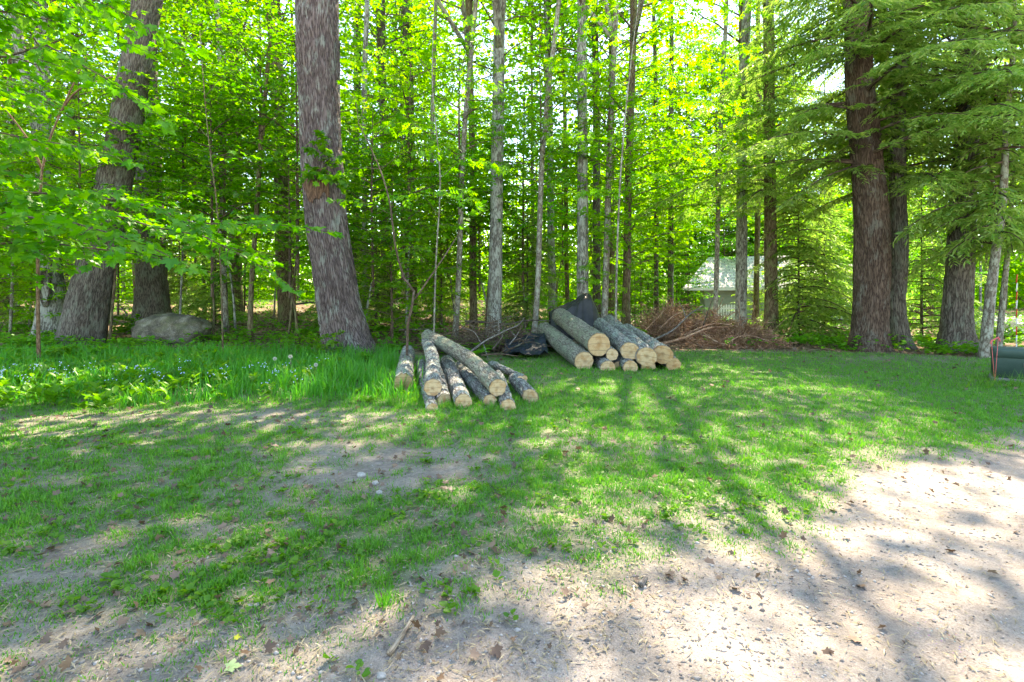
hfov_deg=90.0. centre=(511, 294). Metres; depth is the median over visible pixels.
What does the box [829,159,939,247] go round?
young tree
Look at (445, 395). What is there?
log
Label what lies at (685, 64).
forest tree
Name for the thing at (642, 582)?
stick
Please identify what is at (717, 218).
ash sapling
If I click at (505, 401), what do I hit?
log
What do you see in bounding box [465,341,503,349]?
fern
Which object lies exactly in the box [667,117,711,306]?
forest tree
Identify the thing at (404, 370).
log
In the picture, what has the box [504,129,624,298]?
young tree
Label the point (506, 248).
young tree
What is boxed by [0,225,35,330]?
hemlock
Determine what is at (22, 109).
young tree
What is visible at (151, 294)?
oak tree
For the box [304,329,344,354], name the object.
seedling
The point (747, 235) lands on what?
young tree
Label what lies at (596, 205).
maple tree
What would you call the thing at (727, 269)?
house
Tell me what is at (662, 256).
young tree
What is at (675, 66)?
forest tree
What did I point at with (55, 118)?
forest tree
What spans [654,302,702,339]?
branch
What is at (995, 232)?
fir sapling
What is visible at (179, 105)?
forest tree
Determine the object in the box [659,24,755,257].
forest tree
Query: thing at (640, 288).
young tree
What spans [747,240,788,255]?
young tree
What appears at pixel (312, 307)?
hemlock
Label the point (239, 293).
maple tree
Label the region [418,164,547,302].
young tree
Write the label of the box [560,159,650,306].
young tree
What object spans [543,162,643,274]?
young tree
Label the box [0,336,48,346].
fern
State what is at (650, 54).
forest tree
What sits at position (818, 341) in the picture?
undergrowth
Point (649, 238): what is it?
young tree
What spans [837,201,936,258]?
young tree
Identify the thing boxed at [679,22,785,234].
forest tree
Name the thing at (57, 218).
maple tree
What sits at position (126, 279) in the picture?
young tree
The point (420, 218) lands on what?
young tree
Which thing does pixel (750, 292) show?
young tree
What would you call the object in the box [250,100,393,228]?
young tree
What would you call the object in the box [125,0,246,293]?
forest tree
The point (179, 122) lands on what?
young tree
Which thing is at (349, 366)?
tall grass
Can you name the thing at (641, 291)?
young tree
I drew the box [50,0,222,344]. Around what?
oak tree
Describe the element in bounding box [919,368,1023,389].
grass tuft
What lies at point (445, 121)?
ash sapling
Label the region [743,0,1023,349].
hemlock tree
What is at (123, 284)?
forest tree
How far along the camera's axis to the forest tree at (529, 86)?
34.30 m
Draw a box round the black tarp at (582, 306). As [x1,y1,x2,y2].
[549,293,600,339]
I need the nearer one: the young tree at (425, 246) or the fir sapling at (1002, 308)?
the fir sapling at (1002, 308)
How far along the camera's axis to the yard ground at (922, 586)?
2.89 m
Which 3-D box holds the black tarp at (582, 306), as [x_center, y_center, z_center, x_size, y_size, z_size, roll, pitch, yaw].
[1.926,0.644,14.600,1.700,1.366,1.900,0,0,0]
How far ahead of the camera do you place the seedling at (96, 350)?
10.77 m
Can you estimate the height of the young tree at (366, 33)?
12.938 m
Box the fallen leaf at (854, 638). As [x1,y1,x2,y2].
[848,632,860,641]
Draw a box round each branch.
[295,302,315,304]
[399,323,432,330]
[461,315,524,360]
[465,316,550,324]
[481,348,514,355]
[486,327,504,349]
[504,331,539,353]
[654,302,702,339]
[660,310,693,327]
[661,326,731,345]
[683,323,741,335]
[702,287,717,325]
[721,335,770,346]
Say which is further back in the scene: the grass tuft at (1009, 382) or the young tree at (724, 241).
the young tree at (724, 241)
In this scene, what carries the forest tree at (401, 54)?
on the yard ground at (922, 586)
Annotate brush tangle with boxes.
[385,299,552,355]
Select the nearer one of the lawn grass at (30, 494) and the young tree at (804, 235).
the lawn grass at (30, 494)
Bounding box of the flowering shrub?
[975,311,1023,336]
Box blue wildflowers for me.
[0,357,328,382]
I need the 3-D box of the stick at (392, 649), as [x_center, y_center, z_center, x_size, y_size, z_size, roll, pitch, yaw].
[-0.473,1.469,2.205,0.027,0.031,0.236,0,0,15]
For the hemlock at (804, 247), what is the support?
on the yard ground at (922, 586)
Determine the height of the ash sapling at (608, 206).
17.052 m
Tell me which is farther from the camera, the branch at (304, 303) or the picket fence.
the picket fence
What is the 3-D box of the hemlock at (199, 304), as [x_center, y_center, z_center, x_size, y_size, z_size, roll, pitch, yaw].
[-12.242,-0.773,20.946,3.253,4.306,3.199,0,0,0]
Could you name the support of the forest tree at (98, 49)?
on the yard ground at (922, 586)
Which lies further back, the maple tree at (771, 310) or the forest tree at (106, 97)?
the forest tree at (106, 97)
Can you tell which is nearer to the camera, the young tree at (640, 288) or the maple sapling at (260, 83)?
the maple sapling at (260, 83)
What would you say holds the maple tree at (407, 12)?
on the yard ground at (922, 586)
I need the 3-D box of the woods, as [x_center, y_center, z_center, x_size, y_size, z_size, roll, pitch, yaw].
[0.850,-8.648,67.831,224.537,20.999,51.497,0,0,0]
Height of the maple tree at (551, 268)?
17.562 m
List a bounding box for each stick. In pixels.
[386,615,413,656]
[638,576,647,587]
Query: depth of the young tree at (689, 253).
44.03 m
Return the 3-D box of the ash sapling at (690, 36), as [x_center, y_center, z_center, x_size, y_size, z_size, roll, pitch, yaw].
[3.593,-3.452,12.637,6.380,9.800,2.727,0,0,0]
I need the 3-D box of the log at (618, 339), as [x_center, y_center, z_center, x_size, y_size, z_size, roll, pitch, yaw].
[2.276,0.937,11.528,0.366,0.671,3.398,0,0,0]
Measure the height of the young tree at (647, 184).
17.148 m
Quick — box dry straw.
[0,350,1023,681]
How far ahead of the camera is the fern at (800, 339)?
14.55 m
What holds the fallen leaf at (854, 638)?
on the yard ground at (922, 586)
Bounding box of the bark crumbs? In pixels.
[0,398,1020,681]
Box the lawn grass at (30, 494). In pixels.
[0,346,1023,681]
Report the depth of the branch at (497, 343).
11.16 m
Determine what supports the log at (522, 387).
on the yard ground at (922, 586)
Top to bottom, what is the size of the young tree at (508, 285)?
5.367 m
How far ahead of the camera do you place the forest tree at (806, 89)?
61.67 m
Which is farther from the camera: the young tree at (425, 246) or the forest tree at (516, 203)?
the forest tree at (516, 203)
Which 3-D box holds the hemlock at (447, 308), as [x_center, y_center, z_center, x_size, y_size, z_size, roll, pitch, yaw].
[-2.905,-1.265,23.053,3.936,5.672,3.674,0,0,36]
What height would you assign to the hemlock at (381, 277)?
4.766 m
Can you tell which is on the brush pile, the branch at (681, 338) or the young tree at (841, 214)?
the branch at (681, 338)
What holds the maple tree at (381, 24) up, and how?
on the yard ground at (922, 586)
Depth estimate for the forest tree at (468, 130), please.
57.15 m
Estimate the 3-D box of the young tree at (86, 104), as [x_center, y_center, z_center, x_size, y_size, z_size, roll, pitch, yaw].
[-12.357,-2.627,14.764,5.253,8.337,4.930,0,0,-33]
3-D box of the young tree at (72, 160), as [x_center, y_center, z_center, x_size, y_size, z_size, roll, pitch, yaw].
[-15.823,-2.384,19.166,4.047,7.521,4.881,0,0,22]
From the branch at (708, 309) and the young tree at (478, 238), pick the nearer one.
the branch at (708, 309)
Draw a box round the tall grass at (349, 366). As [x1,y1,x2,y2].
[0,337,442,408]
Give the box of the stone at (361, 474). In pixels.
[357,472,365,477]
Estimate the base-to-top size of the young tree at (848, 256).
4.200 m
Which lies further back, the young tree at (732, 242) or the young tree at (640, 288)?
the young tree at (732, 242)
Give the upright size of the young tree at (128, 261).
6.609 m
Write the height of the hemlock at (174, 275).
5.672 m
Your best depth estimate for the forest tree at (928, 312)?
30.32 m
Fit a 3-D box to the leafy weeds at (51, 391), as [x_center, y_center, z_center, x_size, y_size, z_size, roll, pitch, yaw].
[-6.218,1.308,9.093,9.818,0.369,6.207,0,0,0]
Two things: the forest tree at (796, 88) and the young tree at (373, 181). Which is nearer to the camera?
the young tree at (373, 181)
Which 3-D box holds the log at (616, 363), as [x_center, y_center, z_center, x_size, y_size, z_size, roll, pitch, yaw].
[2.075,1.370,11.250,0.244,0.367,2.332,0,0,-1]
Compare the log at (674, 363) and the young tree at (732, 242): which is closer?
the log at (674, 363)
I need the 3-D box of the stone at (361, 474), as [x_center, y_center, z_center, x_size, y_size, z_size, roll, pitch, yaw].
[-1.228,1.474,4.171,0.077,0.048,0.064,0,0,0]
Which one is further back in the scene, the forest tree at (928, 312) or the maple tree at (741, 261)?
the forest tree at (928, 312)
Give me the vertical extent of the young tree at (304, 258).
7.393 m
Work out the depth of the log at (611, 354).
9.94 m
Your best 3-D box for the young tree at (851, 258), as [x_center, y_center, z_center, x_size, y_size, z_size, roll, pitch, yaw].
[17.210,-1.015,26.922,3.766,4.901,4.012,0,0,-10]
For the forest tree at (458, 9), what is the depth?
38.12 m
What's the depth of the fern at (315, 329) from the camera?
17.00 m
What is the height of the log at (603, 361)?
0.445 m
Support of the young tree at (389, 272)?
on the yard ground at (922, 586)
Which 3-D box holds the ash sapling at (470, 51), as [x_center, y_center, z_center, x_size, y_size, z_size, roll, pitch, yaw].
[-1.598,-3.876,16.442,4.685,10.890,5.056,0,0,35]
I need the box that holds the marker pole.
[1016,274,1017,346]
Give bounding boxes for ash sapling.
[350,0,510,331]
[368,0,536,335]
[381,1,479,322]
[482,0,607,333]
[526,0,693,317]
[529,0,776,321]
[644,0,791,317]
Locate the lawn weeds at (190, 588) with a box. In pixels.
[0,415,850,676]
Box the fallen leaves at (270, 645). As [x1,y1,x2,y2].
[0,307,1023,681]
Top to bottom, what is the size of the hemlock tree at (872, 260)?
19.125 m
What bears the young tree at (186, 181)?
on the yard ground at (922, 586)
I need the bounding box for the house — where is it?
[682,255,852,318]
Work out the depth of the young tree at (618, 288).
40.58 m
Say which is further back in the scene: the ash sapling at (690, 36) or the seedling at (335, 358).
the ash sapling at (690, 36)
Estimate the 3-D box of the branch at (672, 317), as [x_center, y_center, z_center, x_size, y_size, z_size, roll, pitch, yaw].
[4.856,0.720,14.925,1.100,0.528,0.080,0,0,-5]
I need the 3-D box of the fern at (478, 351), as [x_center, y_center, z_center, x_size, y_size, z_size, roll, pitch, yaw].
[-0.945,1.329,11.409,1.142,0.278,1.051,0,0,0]
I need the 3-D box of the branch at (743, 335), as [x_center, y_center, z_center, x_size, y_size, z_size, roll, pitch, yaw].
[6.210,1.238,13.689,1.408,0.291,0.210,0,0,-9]
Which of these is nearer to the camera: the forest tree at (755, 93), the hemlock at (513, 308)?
the hemlock at (513, 308)
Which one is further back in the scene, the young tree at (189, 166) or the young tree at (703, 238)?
the young tree at (703, 238)
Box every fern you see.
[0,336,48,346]
[0,347,25,352]
[6,323,32,331]
[111,337,147,345]
[200,334,229,340]
[291,327,318,333]
[368,324,397,332]
[376,342,412,347]
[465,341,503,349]
[465,347,491,355]
[783,335,816,344]
[912,335,936,344]
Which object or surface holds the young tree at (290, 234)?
on the yard ground at (922, 586)
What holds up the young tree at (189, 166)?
on the yard ground at (922, 586)
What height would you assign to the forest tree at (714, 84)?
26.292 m
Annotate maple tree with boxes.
[0,0,116,317]
[0,0,171,337]
[0,0,344,297]
[129,0,345,319]
[168,0,395,324]
[289,0,400,271]
[339,0,461,316]
[340,0,465,316]
[354,0,551,330]
[424,0,566,338]
[447,0,654,322]
[489,0,681,316]
[505,0,716,323]
[509,0,615,296]
[529,0,716,316]
[644,0,838,324]
[672,0,846,332]
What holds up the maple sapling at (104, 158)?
on the yard ground at (922, 586)
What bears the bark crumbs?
on the yard ground at (922, 586)
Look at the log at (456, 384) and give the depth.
7.43 m
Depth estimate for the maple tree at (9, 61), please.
25.88 m
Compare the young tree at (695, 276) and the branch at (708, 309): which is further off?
the young tree at (695, 276)
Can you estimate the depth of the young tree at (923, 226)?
25.96 m
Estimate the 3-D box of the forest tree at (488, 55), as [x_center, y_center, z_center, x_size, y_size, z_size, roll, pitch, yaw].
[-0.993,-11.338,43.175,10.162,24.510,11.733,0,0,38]
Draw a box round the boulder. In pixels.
[131,313,212,344]
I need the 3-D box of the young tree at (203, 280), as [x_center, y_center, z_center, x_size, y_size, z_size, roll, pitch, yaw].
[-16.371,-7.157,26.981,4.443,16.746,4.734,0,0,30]
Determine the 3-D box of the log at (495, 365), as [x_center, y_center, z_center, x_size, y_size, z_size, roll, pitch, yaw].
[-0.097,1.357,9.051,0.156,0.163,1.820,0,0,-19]
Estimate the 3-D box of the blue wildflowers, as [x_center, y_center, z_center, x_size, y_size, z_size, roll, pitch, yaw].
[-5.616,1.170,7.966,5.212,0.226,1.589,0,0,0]
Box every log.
[393,345,414,390]
[416,359,438,410]
[421,329,506,395]
[421,338,441,395]
[435,363,450,405]
[440,355,471,407]
[455,361,496,405]
[488,360,527,380]
[496,370,515,409]
[508,373,538,402]
[537,322,593,368]
[552,308,609,355]
[579,344,615,370]
[593,318,638,359]
[603,315,656,365]
[604,345,617,360]
[610,344,637,370]
[612,359,619,367]
[624,323,673,363]
[633,359,655,369]
[661,356,680,369]
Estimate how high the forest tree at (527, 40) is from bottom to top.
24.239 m
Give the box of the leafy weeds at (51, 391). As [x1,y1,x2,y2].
[0,344,420,410]
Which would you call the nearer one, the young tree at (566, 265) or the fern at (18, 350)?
the fern at (18, 350)
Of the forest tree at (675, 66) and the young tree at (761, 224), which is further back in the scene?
the forest tree at (675, 66)
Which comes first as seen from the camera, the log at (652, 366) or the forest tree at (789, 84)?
the log at (652, 366)
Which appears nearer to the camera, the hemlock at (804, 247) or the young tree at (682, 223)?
the hemlock at (804, 247)
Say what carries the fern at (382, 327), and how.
on the yard ground at (922, 586)
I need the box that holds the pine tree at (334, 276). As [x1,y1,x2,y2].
[295,0,377,356]
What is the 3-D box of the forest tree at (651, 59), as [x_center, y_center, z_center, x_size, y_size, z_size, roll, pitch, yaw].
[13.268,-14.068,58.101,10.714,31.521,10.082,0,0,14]
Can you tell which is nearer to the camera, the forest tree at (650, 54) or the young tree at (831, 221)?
the young tree at (831, 221)
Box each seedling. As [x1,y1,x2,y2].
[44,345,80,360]
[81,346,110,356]
[109,314,142,333]
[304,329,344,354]
[327,355,341,364]
[356,349,370,362]
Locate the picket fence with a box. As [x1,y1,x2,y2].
[711,304,734,319]
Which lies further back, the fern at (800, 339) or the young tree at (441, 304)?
the young tree at (441, 304)
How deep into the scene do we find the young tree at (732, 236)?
40.33 m
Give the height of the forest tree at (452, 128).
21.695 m
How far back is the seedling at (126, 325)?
15.93 m
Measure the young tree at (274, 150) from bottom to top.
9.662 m
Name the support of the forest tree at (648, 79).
on the yard ground at (922, 586)
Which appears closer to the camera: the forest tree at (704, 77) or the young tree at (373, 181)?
the young tree at (373, 181)
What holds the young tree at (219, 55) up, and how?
on the yard ground at (922, 586)
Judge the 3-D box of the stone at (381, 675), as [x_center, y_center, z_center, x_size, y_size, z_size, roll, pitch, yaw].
[-0.507,1.481,1.989,0.039,0.022,0.030,0,0,16]
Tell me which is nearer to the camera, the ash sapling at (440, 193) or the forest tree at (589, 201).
the ash sapling at (440, 193)
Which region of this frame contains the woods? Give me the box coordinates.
[0,105,1023,309]
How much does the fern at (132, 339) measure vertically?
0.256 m
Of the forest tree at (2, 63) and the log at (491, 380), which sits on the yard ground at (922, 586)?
the forest tree at (2, 63)
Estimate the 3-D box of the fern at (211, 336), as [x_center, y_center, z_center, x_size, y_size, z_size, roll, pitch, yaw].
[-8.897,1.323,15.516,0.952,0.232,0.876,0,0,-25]
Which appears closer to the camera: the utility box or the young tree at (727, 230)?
the utility box
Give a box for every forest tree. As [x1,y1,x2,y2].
[0,0,105,310]
[0,1,165,287]
[1,39,98,185]
[3,0,189,296]
[4,0,108,280]
[54,86,133,296]
[88,0,265,308]
[109,1,243,300]
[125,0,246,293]
[159,0,285,293]
[214,12,354,302]
[289,0,483,189]
[339,0,477,303]
[360,0,486,300]
[415,92,486,294]
[436,101,490,280]
[437,89,491,287]
[439,8,558,245]
[483,0,574,305]
[483,0,605,285]
[504,139,524,286]
[558,113,614,274]
[568,85,644,241]
[587,26,679,213]
[590,66,668,185]
[618,51,698,304]
[636,44,713,304]
[637,87,712,265]
[639,24,734,300]
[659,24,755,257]
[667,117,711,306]
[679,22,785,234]
[679,53,775,230]
[714,30,819,171]
[718,51,809,210]
[723,56,787,223]
[752,15,836,200]
[776,71,821,184]
[909,29,943,318]
[938,0,1022,313]
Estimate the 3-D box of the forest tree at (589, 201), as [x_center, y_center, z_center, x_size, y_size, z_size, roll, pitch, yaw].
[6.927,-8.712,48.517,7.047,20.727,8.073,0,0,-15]
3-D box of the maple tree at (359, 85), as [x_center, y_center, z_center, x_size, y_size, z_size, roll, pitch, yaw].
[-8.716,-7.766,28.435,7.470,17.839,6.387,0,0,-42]
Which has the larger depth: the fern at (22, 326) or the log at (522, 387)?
the fern at (22, 326)
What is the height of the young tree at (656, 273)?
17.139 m
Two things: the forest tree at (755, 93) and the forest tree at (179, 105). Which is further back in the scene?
the forest tree at (755, 93)
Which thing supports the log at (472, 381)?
on the yard ground at (922, 586)
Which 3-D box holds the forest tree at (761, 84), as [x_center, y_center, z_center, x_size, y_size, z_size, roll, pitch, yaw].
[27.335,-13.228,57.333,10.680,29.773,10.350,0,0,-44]
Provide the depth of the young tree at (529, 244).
27.05 m
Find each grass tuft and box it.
[366,585,402,610]
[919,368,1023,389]
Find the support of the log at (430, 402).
on the yard ground at (922, 586)
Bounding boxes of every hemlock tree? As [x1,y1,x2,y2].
[631,0,1023,351]
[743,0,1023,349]
[777,0,1023,350]
[793,6,1023,198]
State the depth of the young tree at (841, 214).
30.05 m
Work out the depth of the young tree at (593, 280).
16.71 m
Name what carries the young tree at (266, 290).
on the yard ground at (922, 586)
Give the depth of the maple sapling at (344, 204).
9.61 m
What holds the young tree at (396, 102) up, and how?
on the yard ground at (922, 586)
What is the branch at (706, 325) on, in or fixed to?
on the brush pile
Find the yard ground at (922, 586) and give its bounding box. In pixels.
[0,286,1023,681]
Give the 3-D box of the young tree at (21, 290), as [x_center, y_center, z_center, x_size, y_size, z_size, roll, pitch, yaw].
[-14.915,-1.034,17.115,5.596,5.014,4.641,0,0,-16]
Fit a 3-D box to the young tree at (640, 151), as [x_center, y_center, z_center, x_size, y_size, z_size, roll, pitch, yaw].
[3.563,-2.651,16.132,7.377,8.370,6.118,0,0,-14]
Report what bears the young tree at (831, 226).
on the yard ground at (922, 586)
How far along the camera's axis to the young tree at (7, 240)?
19.43 m
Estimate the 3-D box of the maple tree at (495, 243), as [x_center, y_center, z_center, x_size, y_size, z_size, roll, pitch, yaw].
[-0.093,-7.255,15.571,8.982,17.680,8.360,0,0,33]
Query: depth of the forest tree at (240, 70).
40.88 m
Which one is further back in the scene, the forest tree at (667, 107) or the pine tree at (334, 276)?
the forest tree at (667, 107)
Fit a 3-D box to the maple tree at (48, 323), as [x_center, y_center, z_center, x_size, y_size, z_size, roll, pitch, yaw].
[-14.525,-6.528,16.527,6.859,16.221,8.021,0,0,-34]
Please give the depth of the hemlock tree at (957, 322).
13.30 m
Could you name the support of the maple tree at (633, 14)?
on the yard ground at (922, 586)
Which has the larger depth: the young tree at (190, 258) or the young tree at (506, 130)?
the young tree at (190, 258)
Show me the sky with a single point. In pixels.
(702, 5)
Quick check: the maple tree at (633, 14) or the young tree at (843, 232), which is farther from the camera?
the young tree at (843, 232)
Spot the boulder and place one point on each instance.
(170, 326)
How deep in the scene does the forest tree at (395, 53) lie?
29.52 m
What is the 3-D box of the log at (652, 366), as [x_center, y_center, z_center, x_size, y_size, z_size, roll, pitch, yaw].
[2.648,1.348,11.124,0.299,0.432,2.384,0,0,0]
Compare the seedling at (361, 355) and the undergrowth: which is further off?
the undergrowth
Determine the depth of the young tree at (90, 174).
15.09 m
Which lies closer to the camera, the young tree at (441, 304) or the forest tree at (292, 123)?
the young tree at (441, 304)
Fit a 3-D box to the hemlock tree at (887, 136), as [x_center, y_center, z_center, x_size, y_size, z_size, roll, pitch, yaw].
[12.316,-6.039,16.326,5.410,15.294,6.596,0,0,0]
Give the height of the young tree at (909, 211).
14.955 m
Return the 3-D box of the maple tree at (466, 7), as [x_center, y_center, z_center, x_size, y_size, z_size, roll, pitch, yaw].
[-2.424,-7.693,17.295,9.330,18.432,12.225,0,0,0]
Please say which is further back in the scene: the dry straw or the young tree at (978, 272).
the young tree at (978, 272)
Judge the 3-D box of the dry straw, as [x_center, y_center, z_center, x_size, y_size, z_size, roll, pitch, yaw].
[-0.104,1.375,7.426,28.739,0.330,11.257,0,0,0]
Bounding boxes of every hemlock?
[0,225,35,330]
[128,208,211,319]
[171,245,260,324]
[298,207,390,328]
[355,209,429,328]
[409,204,485,321]
[501,211,562,327]
[747,173,852,339]
[756,183,852,332]
[906,181,1007,338]
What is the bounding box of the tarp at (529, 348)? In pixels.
[504,332,547,354]
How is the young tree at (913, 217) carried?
on the yard ground at (922, 586)
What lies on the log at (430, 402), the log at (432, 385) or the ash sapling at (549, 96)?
the log at (432, 385)
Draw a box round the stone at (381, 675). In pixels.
[376,671,386,678]
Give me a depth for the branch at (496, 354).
10.27 m
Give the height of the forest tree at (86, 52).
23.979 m
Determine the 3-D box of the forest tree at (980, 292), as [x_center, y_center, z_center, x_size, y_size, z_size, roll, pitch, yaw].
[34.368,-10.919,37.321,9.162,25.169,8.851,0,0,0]
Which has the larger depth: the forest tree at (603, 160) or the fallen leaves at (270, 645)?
the forest tree at (603, 160)
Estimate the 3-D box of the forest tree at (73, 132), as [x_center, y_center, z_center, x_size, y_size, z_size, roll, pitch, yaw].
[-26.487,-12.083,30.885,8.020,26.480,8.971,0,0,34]
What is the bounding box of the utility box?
[988,346,1023,382]
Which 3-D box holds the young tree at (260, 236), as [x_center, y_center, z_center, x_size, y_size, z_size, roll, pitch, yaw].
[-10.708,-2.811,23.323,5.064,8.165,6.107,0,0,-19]
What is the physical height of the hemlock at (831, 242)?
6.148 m
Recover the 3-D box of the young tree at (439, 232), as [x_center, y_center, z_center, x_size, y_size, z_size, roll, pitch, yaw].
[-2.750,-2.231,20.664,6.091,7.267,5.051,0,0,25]
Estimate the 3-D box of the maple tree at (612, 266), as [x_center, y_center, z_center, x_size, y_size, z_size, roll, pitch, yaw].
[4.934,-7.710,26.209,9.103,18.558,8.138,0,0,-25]
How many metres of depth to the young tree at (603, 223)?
29.17 m
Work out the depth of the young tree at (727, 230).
42.76 m
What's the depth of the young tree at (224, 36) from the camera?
14.95 m
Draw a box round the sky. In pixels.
[0,0,1021,281]
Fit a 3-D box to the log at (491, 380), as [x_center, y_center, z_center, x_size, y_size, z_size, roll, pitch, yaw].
[-0.927,1.044,8.797,0.385,0.612,4.399,0,0,-22]
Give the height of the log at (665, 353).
0.599 m
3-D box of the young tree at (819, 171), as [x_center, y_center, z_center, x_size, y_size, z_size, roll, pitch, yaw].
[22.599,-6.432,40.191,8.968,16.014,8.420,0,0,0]
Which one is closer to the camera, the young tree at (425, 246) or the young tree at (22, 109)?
the young tree at (22, 109)
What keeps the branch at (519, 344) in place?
on the yard ground at (922, 586)
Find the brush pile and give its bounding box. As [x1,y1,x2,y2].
[632,290,798,348]
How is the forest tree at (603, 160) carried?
on the yard ground at (922, 586)
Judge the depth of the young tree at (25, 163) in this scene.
15.41 m
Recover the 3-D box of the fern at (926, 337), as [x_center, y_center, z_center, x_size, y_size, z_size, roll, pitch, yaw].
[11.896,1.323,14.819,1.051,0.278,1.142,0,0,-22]
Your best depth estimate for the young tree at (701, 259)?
34.96 m
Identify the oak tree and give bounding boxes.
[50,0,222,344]
[115,0,219,331]
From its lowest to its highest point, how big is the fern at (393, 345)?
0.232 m
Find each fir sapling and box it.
[889,0,1023,357]
[909,62,1023,345]
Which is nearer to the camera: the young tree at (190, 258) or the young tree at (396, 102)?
the young tree at (396, 102)
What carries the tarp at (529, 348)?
on the yard ground at (922, 586)
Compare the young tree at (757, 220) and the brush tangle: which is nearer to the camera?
the brush tangle
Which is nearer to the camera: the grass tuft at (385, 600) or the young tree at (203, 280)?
the grass tuft at (385, 600)
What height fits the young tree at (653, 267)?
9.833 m
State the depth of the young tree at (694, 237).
43.85 m
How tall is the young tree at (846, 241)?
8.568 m
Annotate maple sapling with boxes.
[0,9,149,358]
[148,0,303,352]
[313,33,487,355]
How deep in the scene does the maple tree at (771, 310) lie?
17.62 m
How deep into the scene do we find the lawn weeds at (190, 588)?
3.03 m
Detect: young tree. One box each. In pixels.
[0,60,191,274]
[0,70,100,281]
[0,82,101,337]
[0,122,91,325]
[0,157,69,323]
[0,196,165,323]
[17,128,174,228]
[19,106,202,341]
[35,164,180,315]
[80,63,280,313]
[81,46,302,334]
[95,27,299,332]
[119,236,178,273]
[129,141,216,239]
[140,0,300,331]
[151,0,299,340]
[162,15,216,253]
[162,15,252,312]
[164,0,420,337]
[165,216,216,303]
[190,210,301,311]
[214,145,306,319]
[214,149,362,341]
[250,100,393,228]
[263,185,348,302]
[286,101,454,315]
[294,179,483,342]
[341,37,496,338]
[342,0,416,312]
[345,125,479,334]
[376,152,511,315]
[380,208,503,324]
[394,192,455,316]
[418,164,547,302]
[420,97,566,327]
[430,88,605,329]
[478,219,565,312]
[503,198,588,313]
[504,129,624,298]
[512,3,620,302]
[518,78,777,323]
[524,207,643,316]
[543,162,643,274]
[558,218,663,310]
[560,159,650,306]
[561,167,653,270]
[600,0,712,312]
[600,254,668,326]
[601,221,690,316]
[617,0,714,310]
[618,171,707,312]
[619,191,678,289]
[619,212,697,311]
[620,150,723,306]
[632,151,735,312]
[636,186,713,285]
[662,254,719,317]
[665,155,761,269]
[665,243,720,307]
[673,179,783,264]
[674,189,729,303]
[674,221,729,309]
[689,170,784,256]
[701,1,821,323]
[704,183,788,256]
[704,212,763,256]
[722,159,810,255]
[730,278,763,319]
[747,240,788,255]
[751,167,852,316]
[760,113,851,253]
[777,193,851,261]
[778,207,846,262]
[781,240,852,319]
[785,186,851,250]
[805,228,852,316]
[810,187,907,260]
[820,208,852,276]
[828,169,939,265]
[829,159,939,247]
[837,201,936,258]
[849,171,945,294]
[851,194,944,308]
[907,233,987,331]
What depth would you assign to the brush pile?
14.98 m
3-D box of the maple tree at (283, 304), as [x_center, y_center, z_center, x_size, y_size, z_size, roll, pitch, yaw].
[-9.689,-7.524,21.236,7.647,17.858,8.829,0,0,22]
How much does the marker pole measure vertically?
1.985 m
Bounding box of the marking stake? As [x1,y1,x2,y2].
[990,336,1000,379]
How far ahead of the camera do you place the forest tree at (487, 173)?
57.56 m
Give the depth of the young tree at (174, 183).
25.98 m
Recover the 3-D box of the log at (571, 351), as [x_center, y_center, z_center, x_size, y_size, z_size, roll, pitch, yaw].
[1.119,1.115,11.752,0.429,0.759,3.795,0,0,-8]
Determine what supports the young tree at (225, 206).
on the yard ground at (922, 586)
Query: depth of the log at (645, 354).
9.94 m
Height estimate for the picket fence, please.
1.020 m
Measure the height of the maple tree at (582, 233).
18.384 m
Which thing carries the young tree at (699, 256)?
on the yard ground at (922, 586)
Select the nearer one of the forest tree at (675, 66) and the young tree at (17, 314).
the young tree at (17, 314)
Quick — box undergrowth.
[0,298,1023,353]
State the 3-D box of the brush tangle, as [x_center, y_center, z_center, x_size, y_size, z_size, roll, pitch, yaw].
[-0.978,0.779,13.054,4.677,1.400,2.871,0,0,28]
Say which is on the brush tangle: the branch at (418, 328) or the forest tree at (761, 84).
the branch at (418, 328)
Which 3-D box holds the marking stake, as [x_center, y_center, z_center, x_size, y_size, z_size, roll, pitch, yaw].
[8.108,1.105,8.591,0.176,0.800,0.040,0,0,0]
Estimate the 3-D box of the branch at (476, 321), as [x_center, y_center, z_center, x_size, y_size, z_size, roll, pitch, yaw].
[-0.061,0.671,13.098,2.272,0.238,0.352,0,0,-12]
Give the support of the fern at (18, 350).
on the yard ground at (922, 586)
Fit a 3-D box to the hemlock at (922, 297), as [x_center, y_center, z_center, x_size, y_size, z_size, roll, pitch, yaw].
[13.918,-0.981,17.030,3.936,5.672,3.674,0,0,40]
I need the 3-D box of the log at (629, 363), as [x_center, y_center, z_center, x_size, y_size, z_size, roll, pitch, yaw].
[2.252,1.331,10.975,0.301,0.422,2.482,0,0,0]
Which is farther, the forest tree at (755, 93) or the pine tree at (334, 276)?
the forest tree at (755, 93)
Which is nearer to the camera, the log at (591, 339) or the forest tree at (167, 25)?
the log at (591, 339)
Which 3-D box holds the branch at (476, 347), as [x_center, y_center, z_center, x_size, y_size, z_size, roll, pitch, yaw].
[-0.179,0.799,10.778,1.767,1.056,0.694,0,0,-40]
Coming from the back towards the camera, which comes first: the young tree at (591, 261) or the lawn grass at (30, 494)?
the young tree at (591, 261)
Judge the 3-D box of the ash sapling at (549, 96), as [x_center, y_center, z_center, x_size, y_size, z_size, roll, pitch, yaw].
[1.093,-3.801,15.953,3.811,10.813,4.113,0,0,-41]

